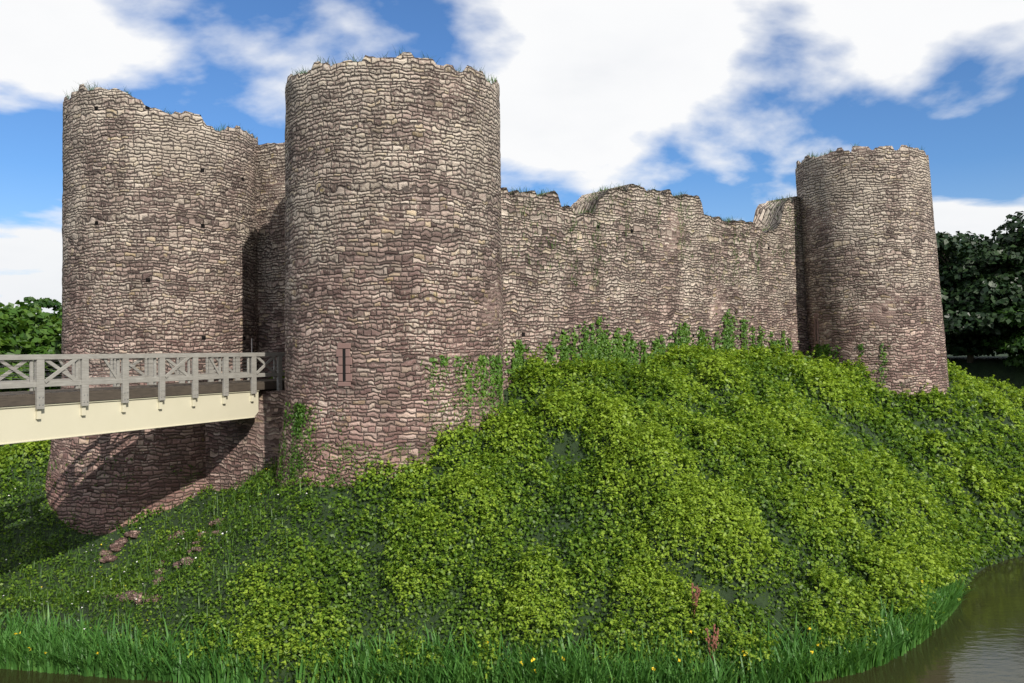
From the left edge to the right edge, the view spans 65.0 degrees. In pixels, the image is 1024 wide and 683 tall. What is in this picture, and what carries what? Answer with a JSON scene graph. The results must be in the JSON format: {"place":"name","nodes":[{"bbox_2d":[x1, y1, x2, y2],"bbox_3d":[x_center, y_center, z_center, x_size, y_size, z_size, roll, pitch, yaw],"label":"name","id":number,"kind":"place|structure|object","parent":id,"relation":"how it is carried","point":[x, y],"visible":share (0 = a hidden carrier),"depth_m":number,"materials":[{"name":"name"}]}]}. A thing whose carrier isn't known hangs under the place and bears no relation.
{"place":"outdoors","nodes":[
{"label":"outdoors","id":0,"kind":"place"},
{"bbox_2d":[0,449,328,656],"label":"grass","id":1,"kind":"structure","parent":0,"point":[127,566],"depth_m":31.06,"materials":[{"name":"green plant"}]},
{"bbox_2d":[256,142,284,378],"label":"gate wall","id":2,"kind":"structure","parent":0,"point":[270,170],"depth_m":40.61,"materials":[{"name":"stone"}]},
{"bbox_2d":[275,52,503,487],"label":"gate tower","id":3,"kind":"structure","parent":0,"point":[393,245],"depth_m":30.18,"materials":[{"name":"stone"}]},
{"bbox_2d":[336,343,351,385],"bbox_3d":[-6.243,0.866,29.899,0.640,1.602,0.070,-1,-1,17],"label":"arrow slit gate dressing","id":4,"kind":"object","parent":3,"relation":"attached to","point":[347,348],"visible":1,"depth_m":29.86,"materials":[{"name":"brown stone"}]},
{"bbox_2d":[342,349,345,381],"bbox_3d":[-6.238,0.887,29.918,0.130,1.222,0.060,-1,-1,17],"label":"arrow slit","id":5,"kind":"object","parent":4,"relation":"in","point":[344,365],"visible":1,"depth_m":29.89,"materials":[{"name":"black"}]},
{"bbox_2d":[0,351,1023,682],"bbox_3d":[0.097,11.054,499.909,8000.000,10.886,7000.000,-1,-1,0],"label":"ground","id":6,"kind":"structure","parent":0,"point":[988,367],"depth_m":28.44,"materials":[{"name":"green plant"}]},
{"bbox_2d":[0,332,48,391],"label":"broadleaf tree","id":7,"kind":"object","parent":6,"relation":"on","point":[9,341],"visible":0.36,"depth_m":44.95,"materials":[{"name":"green plant"}]},
{"bbox_2d":[0,300,61,376],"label":"broadleaf tree","id":8,"kind":"object","parent":6,"relation":"on","point":[46,338],"visible":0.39,"depth_m":51.38,"materials":[{"name":"green plant"}]},
{"bbox_2d":[4,349,61,389],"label":"broadleaf tree","id":9,"kind":"object","parent":6,"relation":"on","point":[54,387],"depth_m":60.80,"materials":[{"name":"green plant"}]},
{"bbox_2d":[23,296,61,324],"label":"tree","id":10,"kind":"object","parent":6,"relation":"on","point":[48,303],"depth_m":197.67,"materials":[{"name":"green plant"}]},
{"bbox_2d":[43,307,61,378],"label":"broadleaf tree","id":11,"kind":"object","parent":6,"relation":"on","point":[59,310],"depth_m":67.29,"materials":[{"name":"green plant"}]},
{"bbox_2d":[0,339,284,444],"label":"footbridge","id":12,"kind":"object","parent":6,"relation":"on","point":[39,412],"visible":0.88,"depth_m":29.35,"materials":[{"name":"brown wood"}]},
{"bbox_2d":[45,84,258,534],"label":"gate tower","id":13,"kind":"structure","parent":6,"relation":"on","point":[159,231],"depth_m":36.37,"materials":[{"name":"grey stone"}]},
{"bbox_2d":[46,308,905,529],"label":"climbing plants","id":14,"kind":"object","parent":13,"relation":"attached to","point":[587,347],"visible":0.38,"depth_m":36.35,"materials":[{"name":"green plant"}]},
{"bbox_2d":[65,45,922,165],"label":"grass tufts","id":15,"kind":"object","parent":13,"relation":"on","point":[354,60],"visible":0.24,"depth_m":33.58,"materials":[{"name":"green plant"}]},
{"bbox_2d":[3,470,306,628],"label":"white wildflowers","id":16,"kind":"object","parent":6,"relation":"on","point":[111,539],"visible":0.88,"depth_m":29.95,"materials":[{"name":"white plant"}]},
{"bbox_2d":[99,518,222,605],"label":"rocks","id":17,"kind":"object","parent":6,"relation":"on","point":[117,545],"visible":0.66,"depth_m":31.38,"materials":[{"name":"grey stone"}]},
{"bbox_2d":[205,388,284,490],"bbox_3d":[-11.160,7.358,37.306,8.800,10.300,5.057,-1,-1,26],"label":"bridge abutment","id":18,"kind":"object","parent":6,"relation":"on","point":[237,449],"visible":0.2,"depth_m":35.75,"materials":[{"name":"brown stone"}]},
{"bbox_2d":[0,565,977,682],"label":"reeds","id":19,"kind":"object","parent":6,"relation":"on","point":[64,657],"depth_m":24.38,"materials":[{"name":"green plant"}]},
{"bbox_2d":[0,340,1023,682],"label":"mound scrub","id":20,"kind":"object","parent":6,"relation":"on","point":[944,562],"visible":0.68,"depth_m":29.11,"materials":[{"name":"green plant"}]},
{"bbox_2d":[501,184,808,388],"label":"curtain wall","id":21,"kind":"structure","parent":6,"relation":"on","point":[650,291],"depth_m":40.62,"materials":[{"name":"stone"}]},
{"bbox_2d":[504,182,799,287],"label":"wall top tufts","id":22,"kind":"object","parent":21,"relation":"on","point":[728,220],"visible":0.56,"depth_m":39.71,"materials":[{"name":"green plant"}]},
{"bbox_2d":[691,583,700,620],"bbox_3d":[5.733,8.096,24.836,0.241,1.195,0.412,0,-1,-26],"label":"dock plant","id":23,"kind":"object","parent":6,"relation":"on","point":[696,595],"visible":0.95,"depth_m":24.91,"materials":[{"name":"brown plant"}]},
{"bbox_2d":[705,624,718,658],"bbox_3d":[6.009,9.105,24.062,0.411,1.331,0.202,-1,-1,0],"label":"dock plant","id":24,"kind":"object","parent":6,"relation":"on","point":[708,640],"visible":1,"depth_m":24.07,"materials":[{"name":"brown plant"}]},
{"bbox_2d":[795,145,948,398],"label":"corner tower","id":25,"kind":"structure","parent":6,"relation":"on","point":[871,270],"depth_m":45.86,"materials":[{"name":"stone"}]},
{"bbox_2d":[814,314,818,343],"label":"arrow slit dressing","id":26,"kind":"object","parent":25,"relation":"attached to","point":[815,324],"visible":1,"depth_m":48.26,"materials":[{"name":"brown stone"}]},
{"bbox_2d":[939,231,986,275],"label":"tree","id":27,"kind":"object","parent":6,"relation":"on","point":[973,239],"depth_m":104.20,"materials":[{"name":"green plant"}]},
{"bbox_2d":[936,211,1023,362],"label":"tree","id":28,"kind":"object","parent":6,"relation":"on","point":[975,292],"depth_m":92.92,"materials":[{"name":"green plant"}]},
{"bbox_2d":[958,240,1023,351],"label":"tree","id":29,"kind":"object","parent":6,"relation":"on","point":[979,246],"depth_m":100.88,"materials":[{"name":"green plant"}]},
{"bbox_2d":[980,296,1023,368],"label":"tree","id":30,"kind":"object","parent":6,"relation":"on","point":[1013,342],"depth_m":90.34,"materials":[{"name":"green plant"}]},
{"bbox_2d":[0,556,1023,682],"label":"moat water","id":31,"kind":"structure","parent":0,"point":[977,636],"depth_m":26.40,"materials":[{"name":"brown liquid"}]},
{"bbox_2d":[0,0,1023,334],"label":"sky","id":32,"kind":"structure","parent":0,"point":[718,102],"materials":[{"name":"blue"}]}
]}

